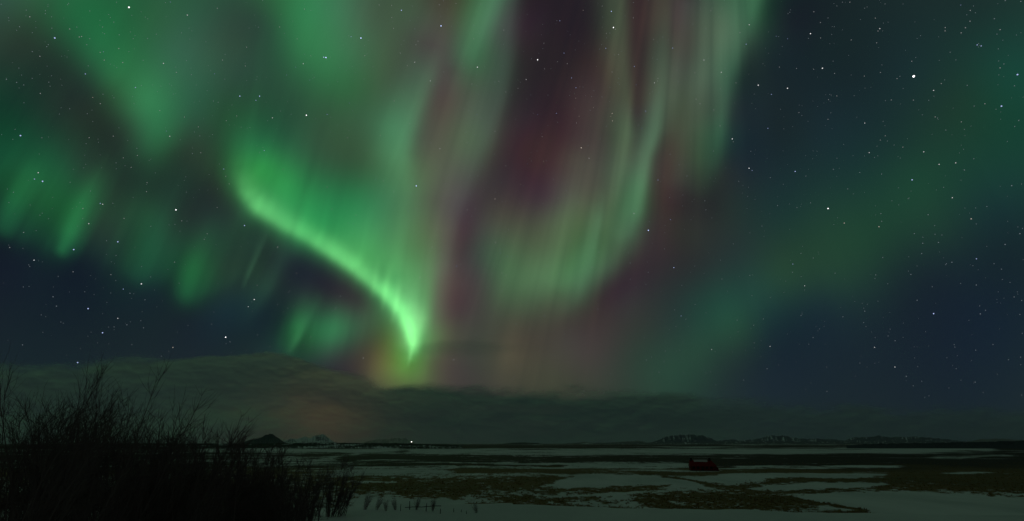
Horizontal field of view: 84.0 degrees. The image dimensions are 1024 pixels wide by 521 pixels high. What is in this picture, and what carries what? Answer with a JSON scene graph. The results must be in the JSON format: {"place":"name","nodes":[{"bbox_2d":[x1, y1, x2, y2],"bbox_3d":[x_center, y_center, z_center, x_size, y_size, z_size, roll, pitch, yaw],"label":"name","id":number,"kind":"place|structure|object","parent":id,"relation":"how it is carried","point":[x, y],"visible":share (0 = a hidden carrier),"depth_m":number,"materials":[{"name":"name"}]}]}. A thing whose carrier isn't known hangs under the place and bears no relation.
{"place":"outdoors","nodes":[
{"label":"outdoors","id":0,"kind":"place"},
{"bbox_2d":[0,352,428,443],"bbox_3d":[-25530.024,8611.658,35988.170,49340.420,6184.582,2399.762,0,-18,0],"label":"cloud","id":1,"kind":"structure","parent":0,"point":[288,397],"depth_m":35849.96,"materials":[{"name":"grey"}]},
{"bbox_2d":[244,434,284,443],"bbox_3d":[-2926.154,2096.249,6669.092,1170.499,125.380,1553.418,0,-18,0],"label":"hill","id":2,"kind":"structure","parent":0,"point":[270,438],"depth_m":6501.61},
{"bbox_2d":[109,442,461,447],"bbox_3d":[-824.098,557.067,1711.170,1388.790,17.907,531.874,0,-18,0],"label":"ridge","id":3,"kind":"structure","parent":0,"point":[346,445],"depth_m":1616.77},
{"bbox_2d":[283,434,335,442],"bbox_3d":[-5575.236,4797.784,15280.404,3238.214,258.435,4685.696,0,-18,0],"label":"mountain","id":4,"kind":"structure","parent":0,"point":[322,438],"depth_m":14700.71,"materials":[{"name":"grey stone"}]},
{"bbox_2d":[364,438,416,443],"bbox_3d":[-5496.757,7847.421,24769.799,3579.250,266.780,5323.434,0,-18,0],"label":"mountain","id":5,"kind":"structure","parent":0,"point":[397,440],"depth_m":24158.73,"materials":[{"name":"grey stone"}]},
{"bbox_2d":[0,444,1023,520],"bbox_3d":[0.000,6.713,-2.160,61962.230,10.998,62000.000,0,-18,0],"label":"ground","id":6,"kind":"structure","parent":0,"point":[910,504],"depth_m":196.63,"materials":[{"name":"white snow"}]},
{"bbox_2d":[0,343,62,520],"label":"bare bush","id":7,"kind":"object","parent":6,"relation":"on","point":[11,481],"visible":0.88,"depth_m":11.90,"materials":[{"name":"black plant"}]},
{"bbox_2d":[0,356,78,520],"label":"bare bush","id":8,"kind":"object","parent":6,"relation":"on","point":[1,470],"visible":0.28,"depth_m":14.00,"materials":[{"name":"black plant"}]},
{"bbox_2d":[0,355,124,520],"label":"bare bush","id":9,"kind":"object","parent":6,"relation":"on","point":[52,455],"visible":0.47,"depth_m":12.45,"materials":[{"name":"black plant"}]},
{"bbox_2d":[8,395,125,514],"bbox_3d":[-12.754,6.310,16.185,2.558,5.408,3.867,12,-22,-34],"label":"bare bush","id":10,"kind":"object","parent":6,"relation":"on","point":[61,436],"visible":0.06,"depth_m":16.19,"materials":[{"name":"black plant"}]},
{"bbox_2d":[2,358,138,514],"bbox_3d":[-11.676,5.426,14.966,2.983,6.000,3.106,4,-18,-11],"label":"bare bush","id":11,"kind":"object","parent":6,"relation":"on","point":[54,435],"visible":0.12,"depth_m":14.75,"materials":[{"name":"black plant"}]},
{"bbox_2d":[11,361,142,520],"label":"bare bush","id":12,"kind":"object","parent":6,"relation":"on","point":[76,424],"visible":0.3,"depth_m":13.11,"materials":[{"name":"black plant"}]},
{"bbox_2d":[35,349,124,520],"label":"bare bush","id":13,"kind":"object","parent":6,"relation":"on","point":[61,417],"visible":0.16,"depth_m":13.82,"materials":[{"name":"black plant"}]},
{"bbox_2d":[1,382,165,520],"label":"bare bush","id":14,"kind":"object","parent":6,"relation":"on","point":[69,502],"visible":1,"depth_m":10.04,"materials":[{"name":"black plant"}]},
{"bbox_2d":[45,368,150,520],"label":"bare bush","id":15,"kind":"object","parent":6,"relation":"on","point":[105,462],"visible":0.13,"depth_m":14.31,"materials":[{"name":"black plant"}]},
{"bbox_2d":[46,384,170,520],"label":"bare bush","id":16,"kind":"object","parent":6,"relation":"on","point":[132,512],"visible":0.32,"depth_m":14.59,"materials":[{"name":"black plant"}]},
{"bbox_2d":[91,415,177,520],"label":"bare bush","id":17,"kind":"object","parent":6,"relation":"on","point":[139,465],"visible":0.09,"depth_m":17.45,"materials":[{"name":"black plant"}]},
{"bbox_2d":[62,351,217,520],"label":"bare bush","id":18,"kind":"object","parent":6,"relation":"on","point":[96,474],"visible":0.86,"depth_m":13.20,"materials":[{"name":"black plant"}]},
{"bbox_2d":[100,422,186,517],"bbox_3d":[-11.970,7.453,18.080,2.308,4.879,3.489,0,-18,1],"label":"bare bush","id":19,"kind":"object","parent":6,"relation":"on","point":[130,458],"visible":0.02,"depth_m":17.98,"materials":[{"name":"black plant"}]},
{"bbox_2d":[102,425,192,497],"bbox_3d":[-12.881,8.276,19.970,3.574,4.998,2.364,13,-22,-35],"label":"bare bush","id":20,"kind":"object","parent":6,"relation":"on","point":[159,459],"visible":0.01,"depth_m":20.51,"materials":[{"name":"black plant"}]},
{"bbox_2d":[114,384,204,520],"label":"bare bush","id":21,"kind":"object","parent":6,"relation":"on","point":[156,510],"visible":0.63,"depth_m":15.28,"materials":[{"name":"black plant"}]},
{"bbox_2d":[108,399,210,520],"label":"bare bush","id":22,"kind":"object","parent":6,"relation":"on","point":[171,460],"visible":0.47,"depth_m":15.57,"materials":[{"name":"black plant"}]},
{"bbox_2d":[136,417,233,520],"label":"bare bush","id":23,"kind":"object","parent":6,"relation":"on","point":[203,501],"visible":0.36,"depth_m":17.37,"materials":[{"name":"black plant"}]},
{"bbox_2d":[137,427,234,520],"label":"bare bush","id":24,"kind":"object","parent":6,"relation":"on","point":[183,457],"visible":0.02,"depth_m":22.68,"materials":[{"name":"black plant"}]},
{"bbox_2d":[129,413,260,520],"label":"bare bush","id":25,"kind":"object","parent":6,"relation":"on","point":[221,456],"visible":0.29,"depth_m":17.23,"materials":[{"name":"black plant"}]},
{"bbox_2d":[147,413,255,520],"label":"bare bush","id":26,"kind":"object","parent":6,"relation":"on","point":[214,462],"visible":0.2,"depth_m":17.90,"materials":[{"name":"black plant"}]},
{"bbox_2d":[168,420,258,520],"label":"bare bush","id":27,"kind":"object","parent":6,"relation":"on","point":[216,515],"visible":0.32,"depth_m":19.95,"materials":[{"name":"black plant"}]},
{"bbox_2d":[175,417,259,520],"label":"bare bush","id":28,"kind":"object","parent":6,"relation":"on","point":[233,517],"visible":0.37,"depth_m":21.32,"materials":[{"name":"black plant"}]},
{"bbox_2d":[195,430,271,520],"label":"bare bush","id":29,"kind":"object","parent":6,"relation":"on","point":[232,488],"visible":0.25,"depth_m":23.76,"materials":[{"name":"black plant"}]},
{"bbox_2d":[210,444,266,518],"bbox_3d":[-13.408,11.361,28.058,2.805,5.043,4.026,34,-38,-60],"label":"bare bush","id":30,"kind":"object","parent":6,"relation":"on","point":[244,468],"visible":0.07,"depth_m":28.72,"materials":[{"name":"black plant"}]},
{"bbox_2d":[223,437,294,520],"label":"bare bush","id":31,"kind":"object","parent":6,"relation":"on","point":[260,498],"visible":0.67,"depth_m":24.34,"materials":[{"name":"black plant"}]},
{"bbox_2d":[246,451,298,498],"bbox_3d":[-13.575,12.650,31.515,3.525,4.415,2.456,2,-18,-7],"label":"bare bush","id":32,"kind":"object","parent":6,"relation":"on","point":[291,470],"visible":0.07,"depth_m":31.57,"materials":[{"name":"black plant"}]},
{"bbox_2d":[239,448,318,520],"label":"bare bush","id":33,"kind":"object","parent":6,"relation":"on","point":[297,487],"visible":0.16,"depth_m":28.13,"materials":[{"name":"black plant"}]},
{"bbox_2d":[246,465,313,520],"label":"bare bush","id":34,"kind":"object","parent":6,"relation":"on","point":[289,515],"visible":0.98,"depth_m":23.66,"materials":[{"name":"black plant"}]},
{"bbox_2d":[290,457,332,520],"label":"bare bush","id":35,"kind":"object","parent":6,"relation":"on","point":[313,503],"visible":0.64,"depth_m":30.09,"materials":[{"name":"black plant"}]},
{"bbox_2d":[314,451,366,516],"bbox_3d":[-10.952,14.039,35.428,3.500,4.153,2.439,32,-36,-59],"label":"bare bush","id":36,"kind":"object","parent":6,"relation":"on","point":[341,497],"visible":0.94,"depth_m":35.29,"materials":[{"name":"black plant"}]},
{"bbox_2d":[363,492,371,509],"bbox_3d":[-9.889,16.363,39.042,0.731,1.579,0.942,-8,-19,22],"label":"bare sapling","id":37,"kind":"object","parent":6,"relation":"on","point":[366,500],"visible":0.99,"depth_m":38.97,"materials":[{"name":"black plant"}]},
{"bbox_2d":[375,495,382,509],"bbox_3d":[-8.863,16.099,37.968,0.718,1.202,0.556,13,-22,-36],"label":"bare sapling","id":38,"kind":"object","parent":6,"relation":"on","point":[379,502],"visible":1,"depth_m":37.88,"materials":[{"name":"black plant"}]},
{"bbox_2d":[415,495,421,509],"bbox_3d":[-6.330,16.099,38.053,0.785,1.242,0.754,8,-19,-23],"label":"bare sapling","id":39,"kind":"object","parent":6,"relation":"on","point":[417,504],"visible":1,"depth_m":37.89,"materials":[{"name":"black plant"}]},
{"bbox_2d":[400,501,466,513],"bbox_3d":[-5.093,16.214,37.044,4.507,0.832,1.257,-3,-18,8],"label":"fence","id":40,"kind":"object","parent":6,"relation":"on","point":[426,506],"visible":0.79,"depth_m":37.31,"materials":[{"name":"black wood"}]},
{"bbox_2d":[430,497,436,510],"bbox_3d":[-5.184,15.964,37.453,0.572,1.236,0.738,11,-21,-30],"label":"bare sapling","id":41,"kind":"object","parent":6,"relation":"on","point":[433,504],"visible":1,"depth_m":37.44,"materials":[{"name":"black plant"}]},
{"bbox_2d":[471,501,477,512],"bbox_3d":[-2.415,16.044,37.022,0.547,0.900,0.570,16,-24,-40],"label":"bare sapling","id":42,"kind":"object","parent":6,"relation":"on","point":[476,509],"visible":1,"depth_m":37.01,"materials":[{"name":"black plant"}]},
{"bbox_2d":[319,461,1023,512],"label":"grass","id":43,"kind":"structure","parent":6,"relation":"on","point":[720,502],"depth_m":150.28,"materials":[{"name":"brown plant"}]},
{"bbox_2d":[688,458,718,470],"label":"farmhouse","id":44,"kind":"object","parent":6,"relation":"on","point":[702,465],"visible":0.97,"depth_m":261.48,"materials":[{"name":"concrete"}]},
{"bbox_2d":[0,0,1023,416],"label":"sky","id":45,"kind":"structure","parent":0,"point":[583,273],"materials":[{"name":"green"}]},
{"bbox_2d":[1,0,1022,395],"bbox_3d":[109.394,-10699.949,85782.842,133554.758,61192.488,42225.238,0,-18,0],"label":"faint stars","id":46,"kind":"object","parent":45,"relation":"in","point":[529,158],"visible":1,"depth_m":81527.36,"materials":[{"name":"white"}]},
{"bbox_2d":[505,442,539,443],"bbox_3d":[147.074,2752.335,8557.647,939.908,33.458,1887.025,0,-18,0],"label":"hill","id":47,"kind":"structure","parent":0,"point":[522,443],"depth_m":8288.67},
{"bbox_2d":[580,441,642,442],"bbox_3d":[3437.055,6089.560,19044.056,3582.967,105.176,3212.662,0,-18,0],"label":"hill","id":48,"kind":"structure","parent":0,"point":[616,442],"depth_m":18986.75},
{"bbox_2d":[654,434,716,441],"bbox_3d":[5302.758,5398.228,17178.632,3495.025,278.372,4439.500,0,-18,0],"label":"mountain","id":49,"kind":"structure","parent":0,"point":[687,438],"depth_m":16669.38,"materials":[{"name":"grey stone"}]},
{"bbox_2d":[380,386,1023,443],"bbox_3d":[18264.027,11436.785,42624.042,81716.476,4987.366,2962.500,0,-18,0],"label":"cloud","id":50,"kind":"structure","parent":0,"point":[473,415],"depth_m":42943.70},
{"bbox_2d":[564,441,964,443],"bbox_3d":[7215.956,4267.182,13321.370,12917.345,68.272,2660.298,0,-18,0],"label":"hill","id":51,"kind":"structure","parent":0,"point":[807,442],"depth_m":12995.43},
{"bbox_2d":[717,435,965,441],"bbox_3d":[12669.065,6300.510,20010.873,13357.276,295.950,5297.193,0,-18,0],"label":"mountain","id":52,"kind":"structure","parent":0,"point":[773,438],"depth_m":19561.52,"materials":[{"name":"grey stone"}]},
{"bbox_2d":[846,440,1023,448],"bbox_3d":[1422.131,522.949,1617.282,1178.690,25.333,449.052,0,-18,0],"label":"ridge","id":53,"kind":"structure","parent":0,"point":[995,445],"depth_m":1547.86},
{"bbox_2d":[967,438,1022,441],"bbox_3d":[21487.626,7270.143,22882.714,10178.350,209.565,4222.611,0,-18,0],"label":"mountain","id":54,"kind":"structure","parent":0,"point":[987,440],"depth_m":22547.18,"materials":[{"name":"grey stone"}]}
]}

